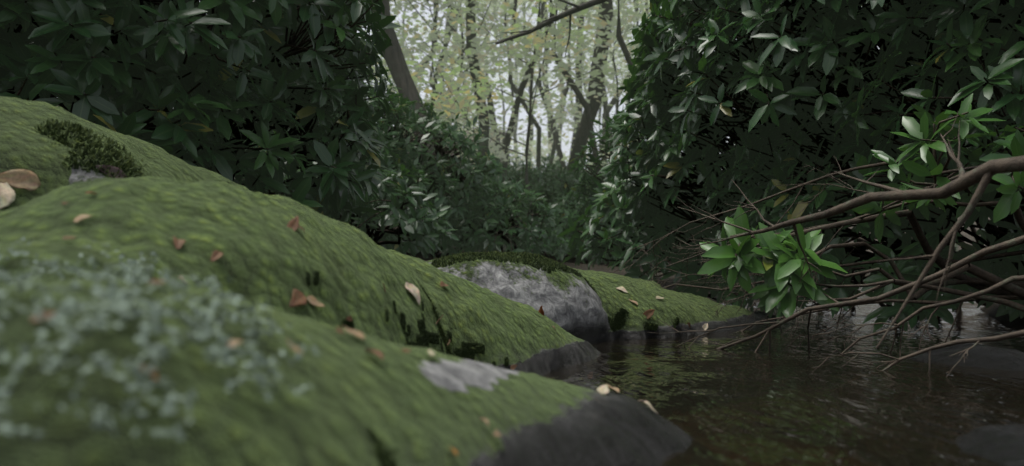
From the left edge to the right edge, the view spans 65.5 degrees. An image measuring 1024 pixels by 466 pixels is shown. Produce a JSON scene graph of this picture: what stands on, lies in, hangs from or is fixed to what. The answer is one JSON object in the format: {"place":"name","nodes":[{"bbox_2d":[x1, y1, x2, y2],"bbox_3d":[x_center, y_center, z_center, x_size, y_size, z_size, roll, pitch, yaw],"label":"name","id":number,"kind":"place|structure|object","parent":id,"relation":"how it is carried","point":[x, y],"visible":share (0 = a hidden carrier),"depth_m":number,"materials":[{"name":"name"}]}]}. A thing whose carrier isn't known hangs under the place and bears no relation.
{"place":"outdoors","nodes":[
{"label":"outdoors","id":0,"kind":"place"},
{"bbox_2d":[57,0,878,184],"label":"sky","id":1,"kind":"structure","parent":0,"point":[523,115],"materials":[{"name":"white"}]},
{"bbox_2d":[56,106,1023,330],"bbox_3d":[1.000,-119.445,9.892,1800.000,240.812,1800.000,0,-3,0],"label":"ground","id":2,"kind":"structure","parent":0,"point":[1017,324],"depth_m":8.54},
{"bbox_2d":[0,0,229,110],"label":"rhododendron","id":3,"kind":"object","parent":2,"relation":"on","point":[7,15],"visible":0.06,"depth_m":3.08,"materials":[{"name":"green plant"}]},
{"bbox_2d":[0,96,249,210],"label":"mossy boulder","id":4,"kind":"object","parent":2,"relation":"on","point":[23,145],"visible":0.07,"depth_m":1.85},
{"bbox_2d":[0,182,14,208],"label":"fallen leaf","id":5,"kind":"object","parent":4,"relation":"on","point":[7,194],"visible":1,"depth_m":1.63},
{"bbox_2d":[0,169,40,190],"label":"fallen leaf","id":6,"kind":"object","parent":4,"relation":"on","point":[24,178],"visible":1,"depth_m":1.68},
{"bbox_2d":[47,125,138,183],"bbox_3d":[-1.157,0.075,1.960,0.631,0.695,0.621,0,-3,0],"label":"boulder","id":7,"kind":"object","parent":4,"relation":"on","point":[79,175],"visible":0.02,"depth_m":1.81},
{"bbox_2d":[31,119,153,177],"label":"moss tufts","id":8,"kind":"object","parent":7,"relation":"on","point":[78,132],"visible":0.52,"depth_m":1.87,"materials":[{"name":"plant"}]},
{"bbox_2d":[96,165,126,177],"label":"fallen leaf","id":9,"kind":"object","parent":8,"relation":"on","point":[114,169],"visible":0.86,"depth_m":1.86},
{"bbox_2d":[0,0,253,170],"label":"rhododendron","id":10,"kind":"object","parent":2,"relation":"on","point":[89,104],"visible":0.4,"depth_m":3.26,"materials":[{"name":"green plant"}]},
{"bbox_2d":[0,0,400,171],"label":"rhododendron","id":11,"kind":"object","parent":2,"relation":"on","point":[341,22],"visible":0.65,"depth_m":3.53,"materials":[{"name":"green plant"}]},
{"bbox_2d":[32,0,384,125],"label":"rhododendron","id":12,"kind":"object","parent":2,"relation":"on","point":[62,105],"visible":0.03,"depth_m":4.89,"materials":[{"name":"green plant"}]},
{"bbox_2d":[104,14,390,222],"bbox_3d":[-1.478,-0.478,4.280,1.639,1.256,1.649,0,-3,0],"label":"rhododendron","id":13,"kind":"object","parent":2,"relation":"on","point":[341,181],"visible":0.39,"depth_m":4.01,"materials":[{"name":"green plant"}]},
{"bbox_2d":[173,57,421,207],"bbox_3d":[-2.329,-0.986,8.028,2.897,2.168,2.840,0,-3,0],"label":"rhododendron","id":14,"kind":"object","parent":2,"relation":"on","point":[391,98],"visible":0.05,"depth_m":7.81,"materials":[{"name":"green plant"}]},
{"bbox_2d":[0,176,600,375],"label":"boulder","id":15,"kind":"object","parent":2,"relation":"on","point":[263,248],"visible":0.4,"depth_m":1.33,"materials":[{"name":"plant"}]},
{"bbox_2d":[73,215,91,221],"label":"fallen leaf","id":16,"kind":"object","parent":15,"relation":"on","point":[79,218],"visible":1,"depth_m":1.13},
{"bbox_2d":[173,236,185,248],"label":"fallen leaf","id":17,"kind":"object","parent":15,"relation":"on","point":[178,243],"visible":1,"depth_m":1.16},
{"bbox_2d":[211,250,222,261],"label":"fallen leaf","id":18,"kind":"object","parent":15,"relation":"on","point":[216,254],"visible":1,"depth_m":1.17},
{"bbox_2d":[287,216,298,230],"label":"fallen leaf","id":19,"kind":"object","parent":15,"relation":"on","point":[293,223],"visible":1,"depth_m":1.42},
{"bbox_2d":[289,289,306,306],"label":"fallen leaf","id":20,"kind":"object","parent":15,"relation":"on","point":[299,298],"visible":1,"depth_m":1.26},
{"bbox_2d":[306,296,324,306],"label":"fallen leaf","id":21,"kind":"object","parent":15,"relation":"on","point":[312,300],"visible":1,"depth_m":1.30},
{"bbox_2d":[265,270,508,366],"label":"moss tufts","id":22,"kind":"object","parent":15,"relation":"on","point":[468,350],"visible":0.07,"depth_m":1.75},
{"bbox_2d":[405,282,420,304],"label":"fallen leaf","id":23,"kind":"object","parent":15,"relation":"on","point":[413,289],"visible":1,"depth_m":1.74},
{"bbox_2d":[242,112,440,257],"bbox_3d":[-1.805,-0.455,7.522,2.124,1.506,2.321,-1,-3,16],"label":"rhododendron","id":24,"kind":"object","parent":2,"relation":"on","point":[385,162],"visible":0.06,"depth_m":7.35,"materials":[{"name":"green plant"}]},
{"bbox_2d":[0,279,692,465],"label":"mossy rock","id":25,"kind":"object","parent":2,"relation":"on","point":[418,406],"visible":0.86,"depth_m":0.67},
{"bbox_2d":[30,311,55,321],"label":"fallen leaf","id":26,"kind":"object","parent":25,"relation":"on","point":[47,315],"visible":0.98,"depth_m":0.57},
{"bbox_2d":[140,365,157,374],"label":"fallen leaf","id":27,"kind":"object","parent":25,"relation":"on","point":[144,370],"visible":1,"depth_m":0.56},
{"bbox_2d":[147,279,165,284],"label":"fallen leaf","id":28,"kind":"object","parent":25,"relation":"on","point":[154,281],"visible":0.81,"depth_m":0.70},
{"bbox_2d":[0,237,320,440],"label":"lichen rosettes","id":29,"kind":"object","parent":25,"relation":"on","point":[153,353],"visible":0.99,"depth_m":0.60,"materials":[{"name":"plant"}]},
{"bbox_2d":[227,339,242,347],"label":"fallen leaf","id":30,"kind":"object","parent":25,"relation":"on","point":[234,342],"visible":0.78,"depth_m":0.67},
{"bbox_2d":[287,339,302,353],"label":"fallen leaf","id":31,"kind":"object","parent":25,"relation":"on","point":[296,349],"visible":0.89,"depth_m":0.71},
{"bbox_2d":[336,327,345,332],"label":"fallen leaf","id":32,"kind":"object","parent":25,"relation":"on","point":[338,329],"visible":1,"depth_m":0.86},
{"bbox_2d":[343,326,364,339],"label":"fallen leaf","id":33,"kind":"object","parent":25,"relation":"on","point":[357,334],"visible":1,"depth_m":0.89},
{"bbox_2d":[365,348,382,360],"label":"fallen leaf","id":34,"kind":"object","parent":25,"relation":"on","point":[377,353],"visible":1,"depth_m":0.84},
{"bbox_2d":[361,425,399,465],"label":"rock moss tufts","id":35,"kind":"object","parent":25,"relation":"on","point":[383,453],"visible":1,"depth_m":0.68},
{"bbox_2d":[480,417,488,426],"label":"fallen leaf","id":36,"kind":"object","parent":25,"relation":"on","point":[485,420],"visible":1,"depth_m":0.90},
{"bbox_2d":[493,429,501,435],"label":"fallen leaf","id":37,"kind":"object","parent":25,"relation":"on","point":[496,433],"visible":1,"depth_m":0.90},
{"bbox_2d":[597,385,608,393],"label":"fallen leaf","id":38,"kind":"object","parent":25,"relation":"on","point":[603,389],"visible":1,"depth_m":1.32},
{"bbox_2d":[606,384,619,392],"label":"fallen leaf","id":39,"kind":"object","parent":25,"relation":"on","point":[615,389],"visible":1,"depth_m":1.40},
{"bbox_2d":[638,400,656,412],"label":"fallen leaf","id":40,"kind":"object","parent":25,"relation":"on","point":[648,404],"visible":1,"depth_m":1.34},
{"bbox_2d":[317,164,459,259],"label":"rhododendron","id":41,"kind":"object","parent":2,"relation":"on","point":[424,235],"visible":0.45,"depth_m":6.09,"materials":[{"name":"green plant"}]},
{"bbox_2d":[270,92,509,226],"bbox_3d":[-1.447,-0.607,9.033,2.856,1.977,2.870,0,-3,0],"label":"rhododendron","id":42,"kind":"object","parent":2,"relation":"on","point":[467,146],"visible":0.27,"depth_m":8.41,"materials":[{"name":"green plant"}]},
{"bbox_2d":[359,2,443,100],"bbox_3d":[-4.298,-5.096,20.830,5.650,11.566,5.825,-1,-3,15],"label":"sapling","id":43,"kind":"object","parent":2,"relation":"on","point":[415,41],"visible":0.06,"depth_m":21.39,"materials":[{"name":"green plant"}]},
{"bbox_2d":[372,0,442,251],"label":"tree","id":44,"kind":"object","parent":2,"relation":"on","point":[395,60],"visible":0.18,"depth_m":9.57,"materials":[{"name":"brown plant"}]},
{"bbox_2d":[399,1,442,96],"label":"tree","id":45,"kind":"object","parent":2,"relation":"on","point":[403,20],"visible":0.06,"depth_m":61.89,"materials":[{"name":"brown plant"}]},
{"bbox_2d":[405,0,437,152],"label":"tree","id":46,"kind":"object","parent":2,"relation":"on","point":[434,4],"visible":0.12,"depth_m":15.78,"materials":[{"name":"brown plant"}]},
{"bbox_2d":[364,0,514,108],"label":"tree","id":47,"kind":"object","parent":2,"relation":"on","point":[450,32],"visible":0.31,"depth_m":12.64,"materials":[{"name":"green plant"}]},
{"bbox_2d":[351,0,532,213],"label":"tree","id":48,"kind":"object","parent":2,"relation":"on","point":[501,153],"visible":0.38,"depth_m":12.61,"materials":[{"name":"green plant"}]},
{"bbox_2d":[405,0,484,95],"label":"tree","id":49,"kind":"object","parent":2,"relation":"on","point":[430,32],"visible":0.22,"depth_m":34.80,"materials":[{"name":"green plant"}]},
{"bbox_2d":[440,6,450,97],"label":"tree","id":50,"kind":"object","parent":2,"relation":"on","point":[447,24],"visible":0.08,"depth_m":39.95,"materials":[{"name":"grey plant"}]},
{"bbox_2d":[429,0,462,156],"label":"tree","id":51,"kind":"object","parent":2,"relation":"on","point":[431,74],"visible":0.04,"depth_m":19.02,"materials":[{"name":"grey plant"}]},
{"bbox_2d":[393,154,512,255],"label":"rhododendron","id":52,"kind":"object","parent":2,"relation":"on","point":[449,245],"visible":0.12,"depth_m":8.91,"materials":[{"name":"green plant"}]},
{"bbox_2d":[354,0,573,247],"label":"tree","id":53,"kind":"object","parent":2,"relation":"on","point":[457,37],"visible":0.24,"depth_m":12.91,"materials":[{"name":"green plant"}]},
{"bbox_2d":[452,2,500,161],"bbox_3d":[-1.303,-8.980,17.025,5.361,19.464,5.937,3,-5,-43],"label":"tree","id":54,"kind":"object","parent":2,"relation":"on","point":[489,96],"visible":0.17,"depth_m":15.92,"materials":[{"name":"grey plant"}]},
{"bbox_2d":[431,154,521,253],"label":"rhododendron","id":55,"kind":"object","parent":2,"relation":"on","point":[511,190],"visible":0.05,"depth_m":10.86,"materials":[{"name":"green plant"}]},
{"bbox_2d":[466,0,489,251],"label":"tree","id":56,"kind":"object","parent":2,"relation":"on","point":[475,79],"visible":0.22,"depth_m":12.25,"materials":[{"name":"grey plant"}]},
{"bbox_2d":[430,147,535,199],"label":"rhododendron","id":57,"kind":"object","parent":2,"relation":"on","point":[518,157],"visible":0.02,"depth_m":20.74,"materials":[{"name":"green plant"}]},
{"bbox_2d":[439,0,533,147],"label":"tree","id":58,"kind":"object","parent":2,"relation":"on","point":[486,74],"visible":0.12,"depth_m":47.85,"materials":[{"name":"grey plant"}]},
{"bbox_2d":[470,21,513,145],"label":"tree","id":59,"kind":"object","parent":2,"relation":"on","point":[497,92],"visible":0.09,"depth_m":62.94,"materials":[{"name":"green plant"}]},
{"bbox_2d":[413,0,573,170],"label":"tree","id":60,"kind":"object","parent":2,"relation":"on","point":[545,140],"visible":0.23,"depth_m":24.50,"materials":[{"name":"green plant"}]},
{"bbox_2d":[429,174,569,260],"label":"rhododendron","id":61,"kind":"object","parent":2,"relation":"on","point":[547,245],"visible":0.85,"depth_m":8.64,"materials":[{"name":"green plant"}]},
{"bbox_2d":[464,0,553,154],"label":"tree","id":62,"kind":"object","parent":2,"relation":"on","point":[512,91],"visible":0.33,"depth_m":22.98,"materials":[{"name":"green plant"}]},
{"bbox_2d":[449,158,579,247],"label":"rhododendron","id":63,"kind":"object","parent":2,"relation":"on","point":[515,172],"visible":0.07,"depth_m":14.67,"materials":[{"name":"green plant"}]},
{"bbox_2d":[426,256,610,342],"bbox_3d":[-0.047,0.422,3.312,1.046,0.673,0.606,2,-4,-29],"label":"boulder","id":64,"kind":"object","parent":2,"relation":"on","point":[570,303],"visible":0.22,"depth_m":3.15,"materials":[{"name":"stone"}]},
{"bbox_2d":[431,250,597,293],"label":"boulder moss tufts","id":65,"kind":"object","parent":64,"relation":"on","point":[525,258],"visible":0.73,"depth_m":3.24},
{"bbox_2d":[370,0,672,250],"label":"tree","id":66,"kind":"object","parent":2,"relation":"on","point":[462,106],"visible":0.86,"depth_m":10.75,"materials":[{"name":"green plant"}]},
{"bbox_2d":[486,5,557,161],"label":"tree","id":67,"kind":"object","parent":2,"relation":"on","point":[515,132],"visible":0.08,"depth_m":45.22,"materials":[{"name":"grey plant"}]},
{"bbox_2d":[508,0,540,178],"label":"tree","id":68,"kind":"object","parent":2,"relation":"on","point":[536,125],"visible":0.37,"depth_m":16.86,"materials":[{"name":"brown plant"}]},
{"bbox_2d":[502,0,554,250],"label":"tree","id":69,"kind":"object","parent":2,"relation":"on","point":[516,106],"visible":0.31,"depth_m":13.75,"materials":[{"name":"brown plant"}]},
{"bbox_2d":[484,1,577,160],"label":"tree","id":70,"kind":"object","parent":2,"relation":"on","point":[521,49],"visible":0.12,"depth_m":49.80,"materials":[{"name":"green plant"}]},
{"bbox_2d":[523,1,548,159],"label":"tree","id":71,"kind":"object","parent":2,"relation":"on","point":[531,139],"visible":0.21,"depth_m":26.72,"materials":[{"name":"grey plant"}]},
{"bbox_2d":[511,154,582,237],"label":"rhododendron","id":72,"kind":"object","parent":2,"relation":"on","point":[556,161],"visible":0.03,"depth_m":19.76,"materials":[{"name":"green plant"}]},
{"bbox_2d":[489,0,606,57],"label":"dead limb","id":73,"kind":"object","parent":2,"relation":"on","point":[575,8],"visible":1,"depth_m":7.32,"materials":[{"name":"brown plant"}]},
{"bbox_2d":[538,1,558,169],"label":"tree","id":74,"kind":"object","parent":2,"relation":"on","point":[553,150],"visible":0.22,"depth_m":20.72,"materials":[{"name":"brown plant"}]},
{"bbox_2d":[542,2,554,170],"bbox_3d":[1.012,-10.293,31.999,6.289,23.931,6.832,1,-3,-18],"label":"tree","id":75,"kind":"object","parent":2,"relation":"on","point":[549,132],"visible":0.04,"depth_m":30.92,"materials":[{"name":"grey plant"}]},
{"bbox_2d":[550,4,570,171],"bbox_3d":[1.697,-7.224,17.049,4.947,16.220,4.468,2,-4,-29],"label":"tree","id":76,"kind":"object","parent":2,"relation":"on","point":[556,141],"visible":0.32,"depth_m":16.19,"materials":[{"name":"brown plant"}]},
{"bbox_2d":[556,8,565,175],"bbox_3d":[2.507,-10.252,35.240,6.289,23.931,6.832,1,-3,-14],"label":"tree","id":77,"kind":"object","parent":2,"relation":"on","point":[560,125],"visible":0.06,"depth_m":35.61,"materials":[{"name":"grey plant"}]},
{"bbox_2d":[514,0,612,118],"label":"tree","id":78,"kind":"object","parent":2,"relation":"on","point":[565,62],"visible":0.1,"depth_m":41.20,"materials":[{"name":"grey plant"}]},
{"bbox_2d":[499,162,651,256],"bbox_3d":[1.118,-0.226,12.987,2.613,1.894,2.450,-2,-4,34],"label":"rhododendron","id":79,"kind":"object","parent":2,"relation":"on","point":[555,180],"visible":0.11,"depth_m":12.66,"materials":[{"name":"green plant"}]},
{"bbox_2d":[551,5,600,264],"bbox_3d":[0.631,-6.407,12.867,4.021,14.598,4.453,2,-4,-32],"label":"tree","id":80,"kind":"object","parent":2,"relation":"on","point":[582,100],"visible":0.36,"depth_m":11.92,"materials":[{"name":"brown plant"}]},
{"bbox_2d":[569,1,585,158],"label":"tree","id":81,"kind":"object","parent":2,"relation":"on","point":[578,73],"visible":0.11,"depth_m":18.90,"materials":[{"name":"grey plant"}]},
{"bbox_2d":[515,0,650,171],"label":"tree","id":82,"kind":"object","parent":2,"relation":"on","point":[572,105],"visible":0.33,"depth_m":14.06,"materials":[{"name":"green plant"}]},
{"bbox_2d":[561,0,612,255],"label":"tree","id":83,"kind":"object","parent":2,"relation":"on","point":[582,136],"visible":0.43,"depth_m":13.65,"materials":[{"name":"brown plant"}]},
{"bbox_2d":[525,184,651,266],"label":"rhododendron","id":84,"kind":"object","parent":2,"relation":"on","point":[568,210],"visible":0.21,"depth_m":10.12,"materials":[{"name":"green plant"}]},
{"bbox_2d":[518,0,661,167],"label":"tree","id":85,"kind":"object","parent":2,"relation":"on","point":[584,84],"visible":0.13,"depth_m":28.08,"materials":[{"name":"green plant"}]},
{"bbox_2d":[553,0,639,153],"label":"tree","id":86,"kind":"object","parent":2,"relation":"on","point":[600,109],"visible":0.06,"depth_m":32.54,"materials":[{"name":"grey plant"}]},
{"bbox_2d":[546,0,649,145],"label":"tree","id":87,"kind":"object","parent":2,"relation":"on","point":[612,48],"visible":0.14,"depth_m":25.98,"materials":[{"name":"green plant"}]},
{"bbox_2d":[571,6,634,118],"bbox_3d":[4.286,-8.183,39.423,5.697,20.525,5.854,-2,-4,28],"label":"tree","id":88,"kind":"object","parent":2,"relation":"on","point":[609,62],"visible":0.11,"depth_m":39.15,"materials":[{"name":"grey plant"}]},
{"bbox_2d":[598,6,613,151],"bbox_3d":[2.316,-9.875,23.243,6.439,22.577,6.267,-2,-4,25],"label":"tree","id":89,"kind":"object","parent":2,"relation":"on","point":[606,102],"visible":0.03,"depth_m":24.19,"materials":[{"name":"grey plant"}]},
{"bbox_2d":[601,0,638,176],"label":"tree","id":90,"kind":"object","parent":2,"relation":"on","point":[613,101],"visible":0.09,"depth_m":18.54,"materials":[{"name":"brown plant"}]},
{"bbox_2d":[616,0,643,265],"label":"tree","id":91,"kind":"object","parent":2,"relation":"on","point":[623,47],"visible":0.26,"depth_m":11.17,"materials":[{"name":"brown plant"}]},
{"bbox_2d":[578,156,706,255],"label":"rhododendron","id":92,"kind":"object","parent":2,"relation":"on","point":[603,179],"visible":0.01,"depth_m":15.62,"materials":[{"name":"green plant"}]},
{"bbox_2d":[566,103,758,259],"bbox_3d":[1.775,-0.198,7.625,2.528,2.201,1.827,0,-3,0],"label":"rhododendron","id":93,"kind":"object","parent":2,"relation":"on","point":[579,164],"visible":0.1,"depth_m":7.58,"materials":[{"name":"green plant"}]},
{"bbox_2d":[557,166,769,304],"bbox_3d":[1.805,0.141,6.690,2.725,1.644,1.816,2,-4,-29],"label":"rhododendron","id":94,"kind":"object","parent":2,"relation":"on","point":[613,200],"visible":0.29,"depth_m":5.92,"materials":[{"name":"green plant"}]},
{"bbox_2d":[568,266,783,340],"bbox_3d":[1.349,0.859,4.707,3.944,1.315,1.063,3,-4,-41],"label":"mossy rock","id":95,"kind":"object","parent":2,"relation":"on","point":[692,309],"visible":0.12,"depth_m":3.66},
{"bbox_2d":[616,286,627,292],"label":"fallen leaf","id":96,"kind":"object","parent":95,"relation":"on","point":[622,288],"visible":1,"depth_m":3.59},
{"bbox_2d":[608,307,679,331],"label":"moss tufts","id":97,"kind":"object","parent":95,"relation":"on","point":[618,321],"visible":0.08,"depth_m":3.43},
{"bbox_2d":[643,309,654,318],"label":"fallen leaf","id":98,"kind":"object","parent":95,"relation":"on","point":[648,314],"visible":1,"depth_m":3.50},
{"bbox_2d":[598,47,890,308],"bbox_3d":[1.919,-0.189,5.892,1.800,2.284,2.671,-3,-5,45],"label":"rhododendron","id":99,"kind":"object","parent":2,"relation":"on","point":[655,161],"visible":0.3,"depth_m":5.24,"materials":[{"name":"green plant"}]},
{"bbox_2d":[618,0,961,309],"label":"rhododendron","id":100,"kind":"object","parent":2,"relation":"on","point":[633,84],"visible":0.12,"depth_m":5.26,"materials":[{"name":"green plant"}]},
{"bbox_2d":[637,0,989,305],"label":"rhododendron","id":101,"kind":"object","parent":2,"relation":"on","point":[973,229],"visible":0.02,"depth_m":5.35,"materials":[{"name":"green plant"}]},
{"bbox_2d":[609,113,1023,375],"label":"bare branches","id":102,"kind":"object","parent":2,"relation":"on","point":[984,173],"visible":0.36,"depth_m":2.59,"materials":[{"name":"brown plant"}]},
{"bbox_2d":[627,0,1023,234],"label":"rhododendron","id":103,"kind":"object","parent":2,"relation":"on","point":[846,55],"visible":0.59,"depth_m":4.03,"materials":[{"name":"green plant"}]},
{"bbox_2d":[691,72,1023,330],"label":"rhododendron","id":104,"kind":"object","parent":2,"relation":"on","point":[897,241],"visible":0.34,"depth_m":4.21,"materials":[{"name":"green plant"}]},
{"bbox_2d":[697,205,1023,317],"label":"rhododendron","id":105,"kind":"object","parent":2,"relation":"on","point":[778,269],"visible":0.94,"depth_m":3.00,"materials":[{"name":"green plant"}]},
{"bbox_2d":[845,315,878,318],"bbox_3d":[2.255,0.839,5.090,0.934,0.626,2.286,0,-3,0],"label":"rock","id":106,"kind":"object","parent":2,"relation":"on","point":[862,315],"depth_m":5.03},
{"bbox_2d":[703,0,1021,187],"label":"rhododendron","id":107,"kind":"object","parent":2,"relation":"on","point":[947,10],"visible":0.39,"depth_m":3.71,"materials":[{"name":"green plant"}]},
{"bbox_2d":[833,0,1023,211],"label":"rhododendron","id":108,"kind":"object","parent":2,"relation":"on","point":[988,74],"visible":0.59,"depth_m":3.40,"materials":[{"name":"green plant"}]},
{"bbox_2d":[852,93,1023,242],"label":"rhododendron","id":109,"kind":"object","parent":2,"relation":"on","point":[1010,182],"visible":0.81,"depth_m":2.88,"materials":[{"name":"green plant"}]},
{"bbox_2d":[908,344,1023,370],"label":"rock","id":110,"kind":"object","parent":2,"relation":"on","point":[985,356],"visible":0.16,"depth_m":2.48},
{"bbox_2d":[955,424,1023,465],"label":"rock","id":111,"kind":"object","parent":2,"relation":"on","point":[1002,445],"visible":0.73,"depth_m":1.23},
{"bbox_2d":[541,287,1023,465],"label":"stream water","id":112,"kind":"structure","parent":0,"point":[746,404],"depth_m":1.93,"materials":[{"name":"liquid"}]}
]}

